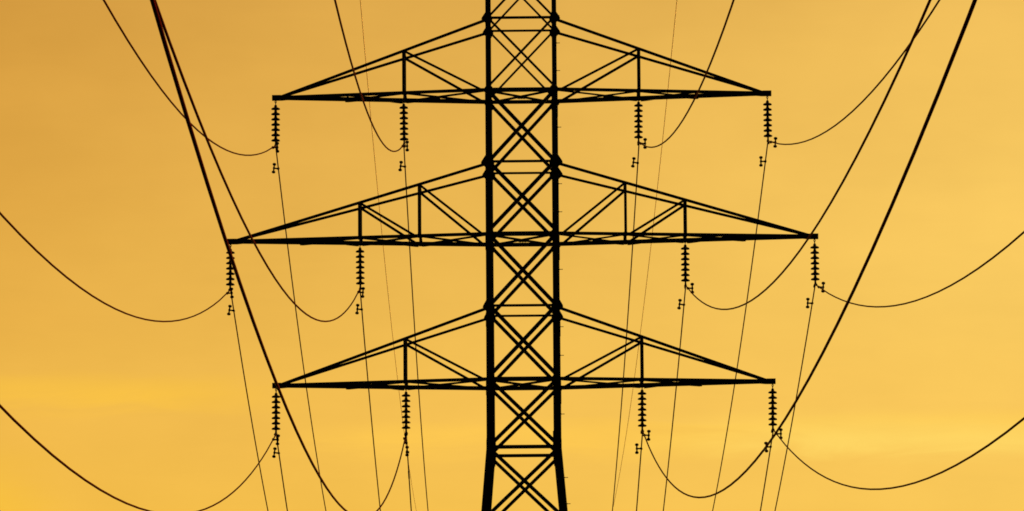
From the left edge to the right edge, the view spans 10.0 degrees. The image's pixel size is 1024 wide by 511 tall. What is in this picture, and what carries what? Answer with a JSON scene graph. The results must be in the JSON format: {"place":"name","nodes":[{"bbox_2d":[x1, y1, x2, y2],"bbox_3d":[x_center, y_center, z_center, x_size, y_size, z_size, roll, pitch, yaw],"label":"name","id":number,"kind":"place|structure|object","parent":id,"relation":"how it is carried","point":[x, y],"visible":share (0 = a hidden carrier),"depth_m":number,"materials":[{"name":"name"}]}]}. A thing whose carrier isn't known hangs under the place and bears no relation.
{"place":"outdoors","nodes":[
{"label":"outdoors","id":0,"kind":"place"},
{"bbox_2d":[0,0,1023,510],"label":"sky","id":1,"kind":"structure","parent":0,"point":[100,172],"materials":[{"name":"orange"}]},
{"bbox_3d":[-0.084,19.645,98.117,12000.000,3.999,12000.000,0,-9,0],"label":"ground","id":2,"kind":"structure","parent":0,"visible":0},
{"bbox_2d":[227,0,817,510],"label":"electricity pylon","id":3,"kind":"object","parent":2,"relation":"on","point":[491,164],"visible":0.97,"depth_m":161.97,"materials":[{"name":"metal"}]},
{"bbox_2d":[226,244,234,291],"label":"insulator string","id":4,"kind":"object","parent":3,"relation":"hanging from","point":[230,273],"visible":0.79,"depth_m":162.06,"materials":[{"name":"brown ceramic"}]},
{"bbox_2d":[0,212,267,510],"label":"power cable","id":5,"kind":"object","parent":4,"relation":"hanging from","point":[62,273],"visible":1,"depth_m":132.93,"materials":[{"name":"metal"}]},
{"bbox_2d":[271,100,279,148],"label":"insulator string","id":6,"kind":"object","parent":3,"relation":"hanging from","point":[275,119],"visible":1,"depth_m":162.73,"materials":[{"name":"ceramic"}]},
{"bbox_2d":[103,0,325,510],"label":"power cable","id":7,"kind":"object","parent":6,"relation":"hanging from","point":[158,85],"visible":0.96,"depth_m":160.60,"materials":[{"name":"metal"}]},
{"bbox_2d":[272,388,280,435],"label":"insulator string","id":8,"kind":"object","parent":3,"relation":"hanging from","point":[276,412],"visible":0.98,"depth_m":161.41,"materials":[{"name":"brown ceramic"}]},
{"bbox_2d":[0,404,287,510],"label":"power cable","id":9,"kind":"object","parent":8,"relation":"hanging from","point":[277,436],"visible":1,"depth_m":94.25,"materials":[{"name":"metal"}]},
{"bbox_2d":[356,241,364,290],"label":"insulator string","id":10,"kind":"object","parent":3,"relation":"hanging from","point":[360,267],"visible":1,"depth_m":162.06,"materials":[{"name":"brown ceramic"}]},
{"bbox_2d":[155,0,380,510],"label":"power cable","id":11,"kind":"object","parent":10,"relation":"hanging from","point":[213,154],"visible":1,"depth_m":88.20,"materials":[{"name":"metal"}]},
{"bbox_2d":[360,0,416,510],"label":"earth wire","id":12,"kind":"object","parent":3,"relation":"attached to","point":[381,226],"visible":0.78,"depth_m":195.72,"materials":[{"name":"metal"}]},
{"bbox_2d":[399,98,408,147],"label":"insulator string","id":13,"kind":"object","parent":3,"relation":"hanging from","point":[403,107],"visible":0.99,"depth_m":162.70,"materials":[{"name":"brown ceramic"}]},
{"bbox_2d":[334,0,427,509],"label":"power cable","id":14,"kind":"object","parent":13,"relation":"hanging from","point":[356,80],"visible":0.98,"depth_m":163.12,"materials":[{"name":"metal"}]},
{"bbox_2d":[402,386,410,433],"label":"insulator string","id":15,"kind":"object","parent":3,"relation":"hanging from","point":[406,410],"visible":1,"depth_m":161.40,"materials":[{"name":"brown ceramic"}]},
{"bbox_2d":[150,0,411,510],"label":"power cable","id":16,"kind":"object","parent":15,"relation":"hanging from","point":[175,79],"visible":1,"depth_m":56.14,"materials":[{"name":"metal"}]},
{"bbox_2d":[634,96,642,145],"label":"insulator string","id":17,"kind":"object","parent":3,"relation":"hanging from","point":[638,121],"visible":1,"depth_m":162.64,"materials":[{"name":"brown ceramic"}]},
{"bbox_2d":[612,0,734,510],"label":"power cable","id":18,"kind":"object","parent":17,"relation":"hanging from","point":[670,136],"visible":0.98,"depth_m":163.92,"materials":[{"name":"metal"}]},
{"bbox_2d":[638,383,646,433],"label":"insulator string","id":19,"kind":"object","parent":3,"relation":"hanging from","point":[642,409],"visible":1,"depth_m":161.32,"materials":[{"name":"brown ceramic"}]},
{"bbox_2d":[635,0,976,510],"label":"power cable","id":20,"kind":"object","parent":19,"relation":"hanging from","point":[950,62],"visible":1,"depth_m":62.44,"materials":[{"name":"metal"}]},
{"bbox_2d":[613,1,676,505],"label":"earth wire","id":21,"kind":"object","parent":3,"relation":"attached to","point":[651,238],"visible":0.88,"depth_m":201.08,"materials":[{"name":"metal"}]},
{"bbox_2d":[681,239,689,288],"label":"insulator string","id":22,"kind":"object","parent":3,"relation":"hanging from","point":[685,264],"visible":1,"depth_m":161.97,"materials":[{"name":"brown ceramic"}]},
{"bbox_2d":[663,0,931,510],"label":"power cable","id":23,"kind":"object","parent":22,"relation":"hanging from","point":[867,134],"visible":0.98,"depth_m":93.01,"materials":[{"name":"metal"}]},
{"bbox_2d":[763,96,771,143],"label":"insulator string","id":24,"kind":"object","parent":3,"relation":"hanging from","point":[767,114],"visible":1,"depth_m":162.59,"materials":[{"name":"brown ceramic"}]},
{"bbox_2d":[712,0,939,510],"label":"power cable","id":25,"kind":"object","parent":24,"relation":"hanging from","point":[861,102],"visible":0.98,"depth_m":163.24,"materials":[{"name":"metal"}]},
{"bbox_2d":[768,384,776,432],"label":"insulator string","id":26,"kind":"object","parent":3,"relation":"hanging from","point":[772,397],"visible":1,"depth_m":161.28,"materials":[{"name":"brown ceramic"}]},
{"bbox_2d":[760,417,1023,510],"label":"power cable","id":27,"kind":"object","parent":26,"relation":"hanging from","point":[955,465],"visible":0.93,"depth_m":115.11,"materials":[{"name":"metal"}]},
{"bbox_2d":[810,239,819,287],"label":"insulator string","id":28,"kind":"object","parent":3,"relation":"hanging from","point":[814,247],"visible":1,"depth_m":161.93,"materials":[{"name":"brown ceramic"}]},
{"bbox_2d":[775,231,1023,510],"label":"power cable","id":29,"kind":"object","parent":28,"relation":"hanging from","point":[952,284],"visible":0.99,"depth_m":150.19,"materials":[{"name":"metal"}]}
]}

